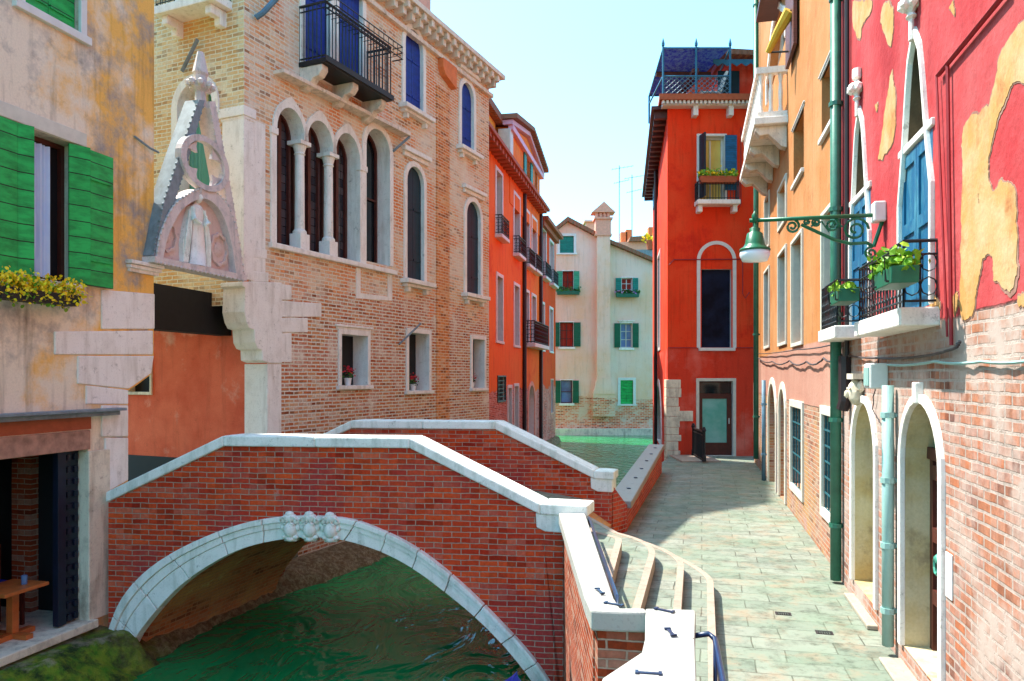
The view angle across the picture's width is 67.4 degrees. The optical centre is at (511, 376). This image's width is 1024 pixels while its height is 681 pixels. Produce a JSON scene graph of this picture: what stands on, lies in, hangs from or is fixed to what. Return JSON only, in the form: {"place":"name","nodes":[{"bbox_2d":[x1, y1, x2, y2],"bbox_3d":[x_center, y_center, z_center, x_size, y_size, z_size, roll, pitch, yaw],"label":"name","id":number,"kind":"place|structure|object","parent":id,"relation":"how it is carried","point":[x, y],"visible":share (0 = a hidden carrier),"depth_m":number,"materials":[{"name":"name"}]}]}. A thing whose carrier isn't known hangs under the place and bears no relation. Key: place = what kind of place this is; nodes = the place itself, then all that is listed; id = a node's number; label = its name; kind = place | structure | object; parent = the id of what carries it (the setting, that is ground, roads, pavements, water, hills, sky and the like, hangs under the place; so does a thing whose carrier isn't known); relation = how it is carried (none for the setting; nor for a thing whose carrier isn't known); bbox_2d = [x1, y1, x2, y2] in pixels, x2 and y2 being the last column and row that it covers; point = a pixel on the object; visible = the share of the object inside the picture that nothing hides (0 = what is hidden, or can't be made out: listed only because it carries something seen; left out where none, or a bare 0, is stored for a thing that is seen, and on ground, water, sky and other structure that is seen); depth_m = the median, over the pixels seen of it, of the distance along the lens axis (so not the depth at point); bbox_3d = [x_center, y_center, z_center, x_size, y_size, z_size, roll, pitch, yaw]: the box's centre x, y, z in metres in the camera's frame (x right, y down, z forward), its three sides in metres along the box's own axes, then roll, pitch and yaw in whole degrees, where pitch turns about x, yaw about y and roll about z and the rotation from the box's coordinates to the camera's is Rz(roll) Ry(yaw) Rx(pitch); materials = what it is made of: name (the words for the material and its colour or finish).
{"place":"outdoors","nodes":[
{"label":"outdoors","id":0,"kind":"place"},
{"bbox_2d":[133,435,652,680],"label":"canal water","id":1,"kind":"structure","parent":0,"point":[389,618],"depth_m":10.64,"materials":[{"name":"liquid"}]},
{"bbox_2d":[0,0,164,666],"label":"town house","id":2,"kind":"structure","parent":1,"relation":"in","point":[77,87],"depth_m":9.43,"materials":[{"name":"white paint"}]},
{"bbox_2d":[0,544,24,624],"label":"cafe chair","id":3,"kind":"object","parent":2,"relation":"on","point":[21,608],"visible":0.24,"depth_m":9.30,"materials":[{"name":"brown paint"}]},
{"bbox_2d":[0,579,48,643],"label":"cafe table","id":4,"kind":"object","parent":2,"relation":"on","point":[11,590],"visible":1,"depth_m":8.79,"materials":[{"name":"brown wood"}]},
{"bbox_2d":[21,575,27,584],"bbox_3d":[-5.645,2.349,8.890,0.070,0.101,0.070,0,0,14],"label":"drinking glass","id":5,"kind":"object","parent":4,"relation":"on","point":[24,578],"visible":1,"depth_m":8.87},
{"bbox_2d":[30,142,49,277],"bbox_3d":[-5.513,-1.937,8.892,0.071,1.543,0.368,0,0,14],"label":"curtain","id":6,"kind":"object","parent":2,"relation":"hanging from","point":[41,209],"visible":0.56,"depth_m":8.93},
{"bbox_2d":[0,266,92,311],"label":"flower box","id":7,"kind":"object","parent":2,"relation":"attached to","point":[23,291],"visible":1,"depth_m":8.46,"materials":[{"name":"yellow plant"}]},
{"bbox_2d":[12,0,91,46],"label":"window","id":8,"kind":"structure","parent":2,"relation":"in","point":[57,14],"depth_m":9.10,"materials":[{"name":"white paint"}]},
{"bbox_2d":[0,100,112,292],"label":"window","id":9,"kind":"structure","parent":2,"relation":"in","point":[90,173],"depth_m":9.22,"materials":[{"name":"green wood"}]},
{"bbox_2d":[154,283,230,335],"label":"alley beam","id":10,"kind":"structure","parent":2,"relation":"attached to","point":[183,310],"depth_m":12.45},
{"bbox_2d":[142,51,246,281],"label":"stone gable","id":11,"kind":"structure","parent":2,"relation":"attached to","point":[193,231],"depth_m":11.27,"materials":[{"name":"stone"}]},
{"bbox_2d":[0,436,560,680],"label":"embankment ledge","id":12,"kind":"object","parent":1,"relation":"in","point":[101,653],"visible":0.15,"depth_m":9.46,"materials":[{"name":"stone"}]},
{"bbox_2d":[128,0,504,556],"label":"palazzo","id":13,"kind":"structure","parent":1,"relation":"in","point":[355,135],"depth_m":14.90,"materials":[{"name":"brown brick"}]},
{"bbox_2d":[128,364,152,394],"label":"window","id":14,"kind":"structure","parent":13,"relation":"in","point":[145,387],"depth_m":14.59,"materials":[{"name":"stone"}]},
{"bbox_2d":[171,74,219,192],"bbox_3d":[-5.387,-3.856,13.348,1.086,2.700,0.355,0,0,24],"label":"window","id":15,"kind":"structure","parent":13,"relation":"in","point":[214,96],"depth_m":13.35,"materials":[{"name":"stone"}]},
{"bbox_2d":[190,123,209,188],"bbox_3d":[-5.362,-3.621,13.403,0.706,2.190,0.046,0,0,24],"label":"shutter","id":16,"kind":"object","parent":13,"relation":"hanging from","point":[198,161],"visible":0.1,"depth_m":13.44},
{"bbox_2d":[300,0,334,85],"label":"window","id":17,"kind":"structure","parent":13,"relation":"in","point":[302,2],"depth_m":14.57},
{"bbox_2d":[268,97,397,274],"bbox_3d":[-3.547,-3.658,15.205,0.471,2.833,3.994,0,0,24],"label":"window","id":18,"kind":"structure","parent":13,"relation":"in","point":[308,186],"depth_m":14.76,"materials":[{"name":"white stone"}]},
{"bbox_2d":[342,365,355,384],"bbox_3d":[-3.304,-0.029,15.577,0.288,0.404,0.376,0,0,24],"label":"flower pot","id":19,"kind":"object","parent":13,"relation":"on","point":[347,380],"visible":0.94,"depth_m":15.53,"materials":[{"name":"red plant"}]},
{"bbox_2d":[335,0,365,101],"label":"window","id":20,"kind":"structure","parent":13,"relation":"in","point":[353,4],"depth_m":15.62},
{"bbox_2d":[335,324,373,389],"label":"window","id":21,"kind":"structure","parent":13,"relation":"in","point":[345,343],"depth_m":15.85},
{"bbox_2d":[362,122,393,266],"bbox_3d":[-3.022,-3.899,16.434,0.415,3.003,1.159,0,0,24],"label":"window","id":22,"kind":"structure","parent":13,"relation":"in","point":[369,151],"depth_m":16.77,"materials":[{"name":"white stone"}]},
{"bbox_2d":[409,372,418,389],"bbox_3d":[-2.306,0.108,17.859,0.259,0.421,0.328,0,0,12],"label":"flower pot","id":23,"kind":"object","parent":13,"relation":"on","point":[413,385],"visible":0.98,"depth_m":17.83,"materials":[{"name":"white ceramic"}]},
{"bbox_2d":[398,16,435,128],"bbox_3d":[-2.266,-7.073,17.710,0.440,2.469,1.290,0,0,24],"label":"window","id":24,"kind":"structure","parent":13,"relation":"in","point":[410,104],"depth_m":17.74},
{"bbox_2d":[400,145,436,294],"bbox_3d":[-2.248,-3.562,17.768,0.440,3.264,1.257,0,0,24],"label":"window","id":25,"kind":"structure","parent":13,"relation":"in","point":[411,278],"depth_m":17.79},
{"bbox_2d":[404,328,433,393],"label":"window","id":26,"kind":"structure","parent":13,"relation":"in","point":[411,340],"depth_m":18.30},
{"bbox_2d":[456,63,483,164],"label":"window","id":27,"kind":"structure","parent":13,"relation":"in","point":[463,146],"depth_m":20.17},
{"bbox_2d":[461,183,489,306],"bbox_3d":[-1.043,-3.455,20.487,0.420,3.100,1.330,0,0,24],"label":"window","id":28,"kind":"structure","parent":13,"relation":"in","point":[470,293],"depth_m":20.54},
{"bbox_2d":[469,335,488,390],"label":"window","id":29,"kind":"structure","parent":13,"relation":"in","point":[472,337],"depth_m":20.78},
{"bbox_2d":[106,419,725,680],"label":"footbridge","id":30,"kind":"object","parent":1,"relation":"in","point":[502,530],"visible":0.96,"depth_m":9.21,"materials":[{"name":"brick"}]},
{"bbox_2d":[505,672,520,680],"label":"moored boat","id":31,"kind":"object","parent":1,"relation":"on","point":[514,677],"visible":1,"depth_m":8.56,"materials":[{"name":"blue wood"}]},
{"bbox_2d":[489,98,562,440],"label":"canal house","id":32,"kind":"structure","parent":1,"relation":"in","point":[525,235],"depth_m":32.29,"materials":[{"name":"red paint"}]},
{"bbox_2d":[496,271,504,343],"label":"window","id":33,"kind":"structure","parent":32,"relation":"in","point":[498,274],"depth_m":28.28,"materials":[{"name":"white stone"}]},
{"bbox_2d":[497,375,505,402],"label":"window","id":34,"kind":"structure","parent":32,"relation":"in","point":[500,380],"depth_m":29.00,"materials":[{"name":"metal"}]},
{"bbox_2d":[495,165,509,243],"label":"window","id":35,"kind":"structure","parent":32,"relation":"in","point":[502,236],"depth_m":27.90,"materials":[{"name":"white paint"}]},
{"bbox_2d":[507,385,512,424],"bbox_3d":[-0.188,1.529,30.266,0.255,2.424,0.914,0,0,11],"label":"door","id":36,"kind":"structure","parent":32,"relation":"in","point":[508,386],"depth_m":30.28,"materials":[{"name":"white paint"}]},
{"bbox_2d":[514,383,518,427],"bbox_3d":[0.080,1.562,31.606,0.255,2.591,1.067,0,0,11],"label":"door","id":37,"kind":"structure","parent":32,"relation":"in","point":[515,384],"depth_m":31.50,"materials":[{"name":"white paint"}]},
{"bbox_2d":[513,281,520,347],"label":"window","id":38,"kind":"structure","parent":32,"relation":"in","point":[515,284],"depth_m":31.56,"materials":[{"name":"white stone"}]},
{"bbox_2d":[513,190,525,261],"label":"window","id":39,"kind":"structure","parent":32,"relation":"in","point":[521,256],"depth_m":31.28,"materials":[{"name":"white paint"}]},
{"bbox_2d":[527,289,529,342],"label":"window","id":40,"kind":"structure","parent":32,"relation":"in","point":[528,291],"depth_m":34.48,"materials":[{"name":"white stone"}]},
{"bbox_2d":[524,152,532,183],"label":"window","id":41,"kind":"structure","parent":32,"relation":"in","point":[525,156],"depth_m":33.45,"materials":[{"name":"teal glass"}]},
{"bbox_2d":[527,209,535,270],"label":"window","id":42,"kind":"structure","parent":32,"relation":"in","point":[531,267],"depth_m":34.04,"materials":[{"name":"white paint"}]},
{"bbox_2d":[527,381,535,434],"bbox_3d":[0.721,1.472,35.192,0.405,2.563,1.994,0,0,11],"label":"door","id":43,"kind":"structure","parent":32,"relation":"in","point":[531,382],"depth_m":35.28,"materials":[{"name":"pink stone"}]},
{"bbox_2d":[531,292,536,320],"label":"window","id":44,"kind":"structure","parent":32,"relation":"in","point":[532,294],"depth_m":36.29,"materials":[{"name":"white stone"}]},
{"bbox_2d":[531,214,542,275],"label":"window","id":45,"kind":"structure","parent":32,"relation":"in","point":[538,272],"depth_m":35.72,"materials":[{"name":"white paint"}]},
{"bbox_2d":[543,228,551,282],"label":"window","id":46,"kind":"structure","parent":32,"relation":"in","point":[547,278],"depth_m":38.98,"materials":[{"name":"white paint"}]},
{"bbox_2d":[549,306,553,352],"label":"window","id":47,"kind":"structure","parent":32,"relation":"in","point":[550,307],"depth_m":40.89,"materials":[{"name":"white stone"}]},
{"bbox_2d":[550,379,553,414],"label":"window","id":48,"kind":"structure","parent":32,"relation":"in","point":[550,379],"depth_m":41.33,"materials":[{"name":"white stone"}]},
{"bbox_2d":[549,238,558,288],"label":"window","id":49,"kind":"structure","parent":32,"relation":"in","point":[554,285],"depth_m":41.14,"materials":[{"name":"white paint"}]},
{"bbox_2d":[556,202,652,427],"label":"canal house","id":50,"kind":"structure","parent":1,"relation":"on","point":[604,356],"depth_m":47.70,"materials":[{"name":"white paint"}]},
{"bbox_2d":[557,233,576,254],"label":"window","id":51,"kind":"structure","parent":50,"relation":"in","point":[567,246],"depth_m":47.76,"materials":[{"name":"white paint"}]},
{"bbox_2d":[556,379,578,405],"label":"window","id":52,"kind":"structure","parent":50,"relation":"in","point":[567,390],"depth_m":47.67,"materials":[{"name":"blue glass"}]},
{"bbox_2d":[557,270,578,290],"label":"window","id":53,"kind":"structure","parent":50,"relation":"in","point":[566,278],"depth_m":47.86,"materials":[{"name":"green wood"}]},
{"bbox_2d":[556,286,580,294],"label":"flower box","id":54,"kind":"object","parent":50,"relation":"attached to","point":[566,291],"visible":0.96,"depth_m":47.25,"materials":[{"name":"green plant"}]},
{"bbox_2d":[556,321,580,348],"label":"window","id":55,"kind":"structure","parent":50,"relation":"in","point":[568,333],"depth_m":47.67,"materials":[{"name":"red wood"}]},
{"bbox_2d":[614,320,638,349],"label":"window","id":56,"kind":"structure","parent":50,"relation":"in","point":[626,332],"depth_m":47.65,"materials":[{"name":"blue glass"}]},
{"bbox_2d":[616,277,637,292],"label":"window","id":57,"kind":"structure","parent":50,"relation":"in","point":[631,283],"depth_m":47.67,"materials":[{"name":"white paint"}]},
{"bbox_2d":[617,378,636,405],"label":"window","id":58,"kind":"structure","parent":50,"relation":"in","point":[626,386],"depth_m":47.76,"materials":[{"name":"white paint"}]},
{"bbox_2d":[615,289,639,296],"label":"flower box","id":59,"kind":"object","parent":50,"relation":"attached to","point":[623,293],"visible":1,"depth_m":47.25,"materials":[{"name":"green plant"}]},
{"bbox_2d":[583,220,652,256],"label":"distant house","id":60,"kind":"structure","parent":1,"relation":"on","point":[627,238],"depth_m":60.00,"materials":[{"name":"orange stone"}]},
{"bbox_2d":[612,165,631,241],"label":"aerial","id":61,"kind":"object","parent":60,"relation":"attached to","point":[619,196],"visible":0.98,"depth_m":60.57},
{"bbox_2d":[641,232,652,249],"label":"flower pot","id":62,"kind":"object","parent":60,"relation":"on","point":[649,243],"visible":0.69,"depth_m":56.79,"materials":[{"name":"ceramic"}]},
{"bbox_2d":[431,0,752,241],"label":"sky","id":63,"kind":"structure","parent":0,"point":[581,73],"materials":[{"name":"blue"}]},
{"bbox_2d":[556,428,652,434],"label":"embankment","id":64,"kind":"structure","parent":0,"point":[604,431],"depth_m":47.20,"materials":[{"name":"stone"}]},
{"bbox_2d":[622,456,896,680],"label":"quay pavement","id":65,"kind":"structure","parent":0,"point":[733,529],"depth_m":9.76,"materials":[{"name":"stone"}]},
{"bbox_2d":[613,444,663,532],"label":"quay parapet","id":66,"kind":"structure","parent":65,"relation":"on","point":[632,490],"depth_m":14.47,"materials":[{"name":"brick"}]},
{"bbox_2d":[670,455,720,461],"bbox_3d":[5.525,2.485,23.275,1.150,0.070,1.750,0,0,0],"label":"doorstep","id":67,"kind":"object","parent":65,"relation":"on","point":[686,458],"visible":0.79,"depth_m":23.02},
{"bbox_2d":[691,423,705,461],"bbox_3d":[5.610,1.950,23.100,0.140,1.000,1.940,0,0,4],"label":"iron railing","id":68,"kind":"object","parent":67,"relation":"on","point":[698,451],"visible":1,"depth_m":22.85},
{"bbox_2d":[642,93,752,461],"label":"quay house","id":69,"kind":"structure","parent":65,"relation":"on","point":[704,325],"depth_m":24.20,"materials":[{"name":"red paint"}]},
{"bbox_2d":[654,170,656,443],"bbox_3d":[5.715,-2.400,30.562,0.111,11.600,0.111,0,0,31],"label":"drainpipe","id":70,"kind":"object","parent":69,"relation":"attached to","point":[655,306],"visible":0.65,"depth_m":30.51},
{"bbox_2d":[657,248,660,351],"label":"window","id":71,"kind":"structure","parent":69,"relation":"in","point":[659,254],"depth_m":30.39,"materials":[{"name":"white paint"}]},
{"bbox_2d":[657,379,661,444],"bbox_3d":[5.883,1.361,30.017,0.355,2.558,5.125,0,0,8],"label":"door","id":72,"kind":"structure","parent":69,"relation":"in","point":[658,382],"depth_m":28.11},
{"bbox_2d":[648,38,731,123],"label":"roof terrace","id":73,"kind":"structure","parent":69,"relation":"on","point":[682,69],"depth_m":24.46,"materials":[{"name":"blue metal"}]},
{"bbox_2d":[700,71,727,92],"bbox_3d":[6.453,-9.253,24.700,0.900,1.020,0.440,0,0,0],"label":"garden chair","id":74,"kind":"object","parent":69,"relation":"on","point":[724,79],"visible":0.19,"depth_m":24.48,"materials":[{"name":"white paint"}]},
{"bbox_2d":[696,378,735,455],"bbox_3d":[6.426,1.311,24.293,1.256,2.533,0.255,0,0,0],"label":"door","id":75,"kind":"structure","parent":69,"relation":"in","point":[713,395],"depth_m":24.35,"materials":[{"name":"brown wood"}]},
{"bbox_2d":[697,241,735,350],"bbox_3d":[6.440,-2.546,24.230,1.241,3.464,0.300,0,0,0],"label":"window","id":76,"kind":"structure","parent":69,"relation":"in","point":[715,284],"depth_m":24.36,"materials":[{"name":"white paint"}]},
{"bbox_2d":[697,132,736,198],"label":"window","id":77,"kind":"structure","parent":69,"relation":"in","point":[709,150],"depth_m":24.17,"materials":[{"name":"wood"}]},
{"bbox_2d":[697,165,737,183],"bbox_3d":[6.387,-6.265,23.816,1.289,0.506,0.559,0,0,-8],"label":"flower box","id":78,"kind":"object","parent":69,"relation":"attached to","point":[722,178],"visible":1,"depth_m":23.72,"materials":[{"name":"ceramic"}]},
{"bbox_2d":[687,48,752,92],"bbox_3d":[7.795,-9.633,26.250,3.300,1.780,3.500,0,0,0],"label":"dormer","id":79,"kind":"object","parent":69,"relation":"on","point":[741,70],"visible":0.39,"depth_m":24.96,"materials":[{"name":"tile"}]},
{"bbox_2d":[718,71,739,92],"bbox_3d":[7.045,-9.343,24.979,0.700,1.200,0.037,0,0,0],"label":"door","id":80,"kind":"structure","parent":79,"relation":"in","point":[735,75],"depth_m":24.96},
{"bbox_2d":[740,0,849,562],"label":"quay house","id":81,"kind":"structure","parent":65,"relation":"on","point":[785,139],"depth_m":13.93,"materials":[{"name":"orange paint"}]},
{"bbox_2d":[753,0,759,458],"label":"drainpipe","id":82,"kind":"object","parent":81,"relation":"attached to","point":[756,334],"visible":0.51,"depth_m":20.69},
{"bbox_2d":[761,380,766,480],"bbox_3d":[6.099,1.291,18.541,0.160,2.418,0.125,0,0,13],"label":"drainpipe","id":83,"kind":"object","parent":81,"relation":"attached to","point":[763,453],"visible":0.94,"depth_m":18.50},
{"bbox_2d":[763,265,769,348],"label":"window","id":84,"kind":"structure","parent":81,"relation":"in","point":[766,277],"depth_m":19.26,"materials":[{"name":"white stone"}]},
{"bbox_2d":[764,190,769,246],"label":"window","id":85,"kind":"structure","parent":81,"relation":"in","point":[766,204],"depth_m":19.15,"materials":[{"name":"white stone"}]},
{"bbox_2d":[767,377,776,492],"bbox_3d":[6.080,1.338,17.483,0.355,2.646,1.971,0,0,13],"label":"door frame","id":86,"kind":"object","parent":81,"relation":"in","point":[771,382],"depth_m":17.18,"materials":[{"name":"stone"}]},
{"bbox_2d":[765,1,784,105],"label":"window","id":87,"kind":"structure","parent":81,"relation":"in","point":[781,7],"depth_m":17.61,"materials":[{"name":"white stone"}]},
{"bbox_2d":[766,8,797,53],"bbox_3d":[4.788,-6.166,13.655,0.493,0.643,0.561,0,0,13],"label":"awning","id":88,"kind":"object","parent":81,"relation":"attached to","point":[783,22],"visible":0.82,"depth_m":13.61,"materials":[{"name":"fabric"}]},
{"bbox_2d":[777,243,786,346],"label":"window","id":89,"kind":"structure","parent":81,"relation":"in","point":[781,261],"depth_m":16.17,"materials":[{"name":"white stone"}]},
{"bbox_2d":[777,173,786,232],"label":"window","id":90,"kind":"structure","parent":81,"relation":"in","point":[781,197],"depth_m":16.17,"materials":[{"name":"white stone"}]},
{"bbox_2d":[777,382,786,504],"bbox_3d":[5.621,1.303,15.515,0.355,2.403,1.317,0,0,13],"label":"door frame","id":91,"kind":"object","parent":81,"relation":"in","point":[781,387],"depth_m":15.84,"materials":[{"name":"stone"}]},
{"bbox_2d":[789,399,803,502],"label":"window","id":92,"kind":"structure","parent":81,"relation":"in","point":[793,404],"depth_m":13.66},
{"bbox_2d":[790,228,803,347],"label":"window","id":93,"kind":"structure","parent":81,"relation":"in","point":[796,251],"depth_m":13.99,"materials":[{"name":"white glass"}]},
{"bbox_2d":[791,100,804,190],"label":"window","id":94,"kind":"structure","parent":81,"relation":"in","point":[798,117],"depth_m":13.17,"materials":[{"name":"white stone"}]},
{"bbox_2d":[818,51,829,145],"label":"window","id":95,"kind":"structure","parent":81,"relation":"in","point":[827,62],"depth_m":10.53,"materials":[{"name":"white stone"}]},
{"bbox_2d":[820,203,829,330],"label":"window","id":96,"kind":"structure","parent":81,"relation":"in","point":[824,242],"depth_m":10.76,"materials":[{"name":"white glass"}]},
{"bbox_2d":[820,405,829,523],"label":"window","id":97,"kind":"structure","parent":81,"relation":"in","point":[824,410],"depth_m":10.76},
{"bbox_2d":[815,630,833,634],"bbox_3d":[3.050,2.497,7.500,0.160,0.007,0.110,0,0,14],"label":"drain cover","id":98,"kind":"object","parent":65,"relation":"on","point":[825,633],"visible":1,"depth_m":7.49,"materials":[{"name":"metal"}]},
{"bbox_2d":[818,0,1023,680],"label":"quay house","id":99,"kind":"structure","parent":65,"relation":"on","point":[935,90],"depth_m":5.59,"materials":[{"name":"paint"}]},
{"bbox_2d":[739,201,885,262],"bbox_3d":[2.889,-1.389,7.433,1.328,0.537,0.300,0,0,13],"label":"wall lamp","id":100,"kind":"object","parent":99,"relation":"attached to","point":[755,249],"visible":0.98,"depth_m":7.41,"materials":[{"name":"green metal"}]},
{"bbox_2d":[829,0,842,580],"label":"drainpipe","id":101,"kind":"object","parent":99,"relation":"attached to","point":[835,418],"visible":0.81,"depth_m":9.26,"materials":[{"name":"metal"}]},
{"bbox_2d":[825,279,860,305],"bbox_3d":[3.261,-0.818,7.451,0.331,0.211,0.624,0,0,13],"label":"flower box","id":102,"kind":"object","parent":99,"relation":"attached to","point":[846,293],"visible":0.97,"depth_m":7.27,"materials":[{"name":"green plastic"}]},
{"bbox_2d":[836,0,850,411],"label":"drainpipe","id":103,"kind":"object","parent":99,"relation":"attached to","point":[844,370],"visible":0.85,"depth_m":8.83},
{"bbox_2d":[818,67,871,342],"bbox_3d":[3.866,-1.876,8.588,0.590,2.912,1.603,0,0,13],"label":"window","id":104,"kind":"structure","parent":99,"relation":"in","point":[860,203],"depth_m":8.42,"materials":[{"name":"stone"}]},
{"bbox_2d":[844,374,877,629],"bbox_3d":[3.775,1.231,8.123,0.436,2.531,1.230,0,0,13],"label":"door frame","id":105,"kind":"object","parent":99,"relation":"in","point":[854,392],"depth_m":8.14,"materials":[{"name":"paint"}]},
{"bbox_2d":[864,363,887,388],"bbox_3d":[3.451,-0.007,7.292,0.170,0.240,0.260,0,0,13],"label":"meter box","id":106,"kind":"object","parent":99,"relation":"attached to","point":[875,375],"visible":0.85,"depth_m":7.17,"materials":[{"name":"white paint"}]},
{"bbox_2d":[880,385,896,646],"bbox_3d":[3.388,1.244,6.888,0.149,2.335,0.125,0,0,13],"label":"drainpipe","id":107,"kind":"object","parent":99,"relation":"attached to","point":[888,544],"visible":0.93,"depth_m":6.85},
{"bbox_2d":[854,0,939,336],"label":"window","id":108,"kind":"structure","parent":99,"relation":"in","point":[916,195],"depth_m":6.20,"materials":[{"name":"stone"}]},
{"bbox_2d":[867,241,930,290],"bbox_3d":[2.783,-0.802,5.592,0.361,0.293,0.631,0,0,13],"label":"flower box","id":109,"kind":"object","parent":99,"relation":"attached to","point":[894,268],"visible":1,"depth_m":5.40,"materials":[{"name":"green plant"}]},
{"bbox_2d":[879,382,945,680],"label":"doorway","id":110,"kind":"structure","parent":99,"relation":"in","point":[896,668],"depth_m":6.46,"materials":[{"name":"white stone"}]},
{"bbox_2d":[945,551,952,600],"bbox_3d":[3.103,1.413,5.452,0.012,0.320,0.140,0,0,13],"label":"nameplate","id":111,"kind":"object","parent":99,"relation":"attached to","point":[949,575],"visible":1,"depth_m":5.43,"materials":[{"name":"white paint"}]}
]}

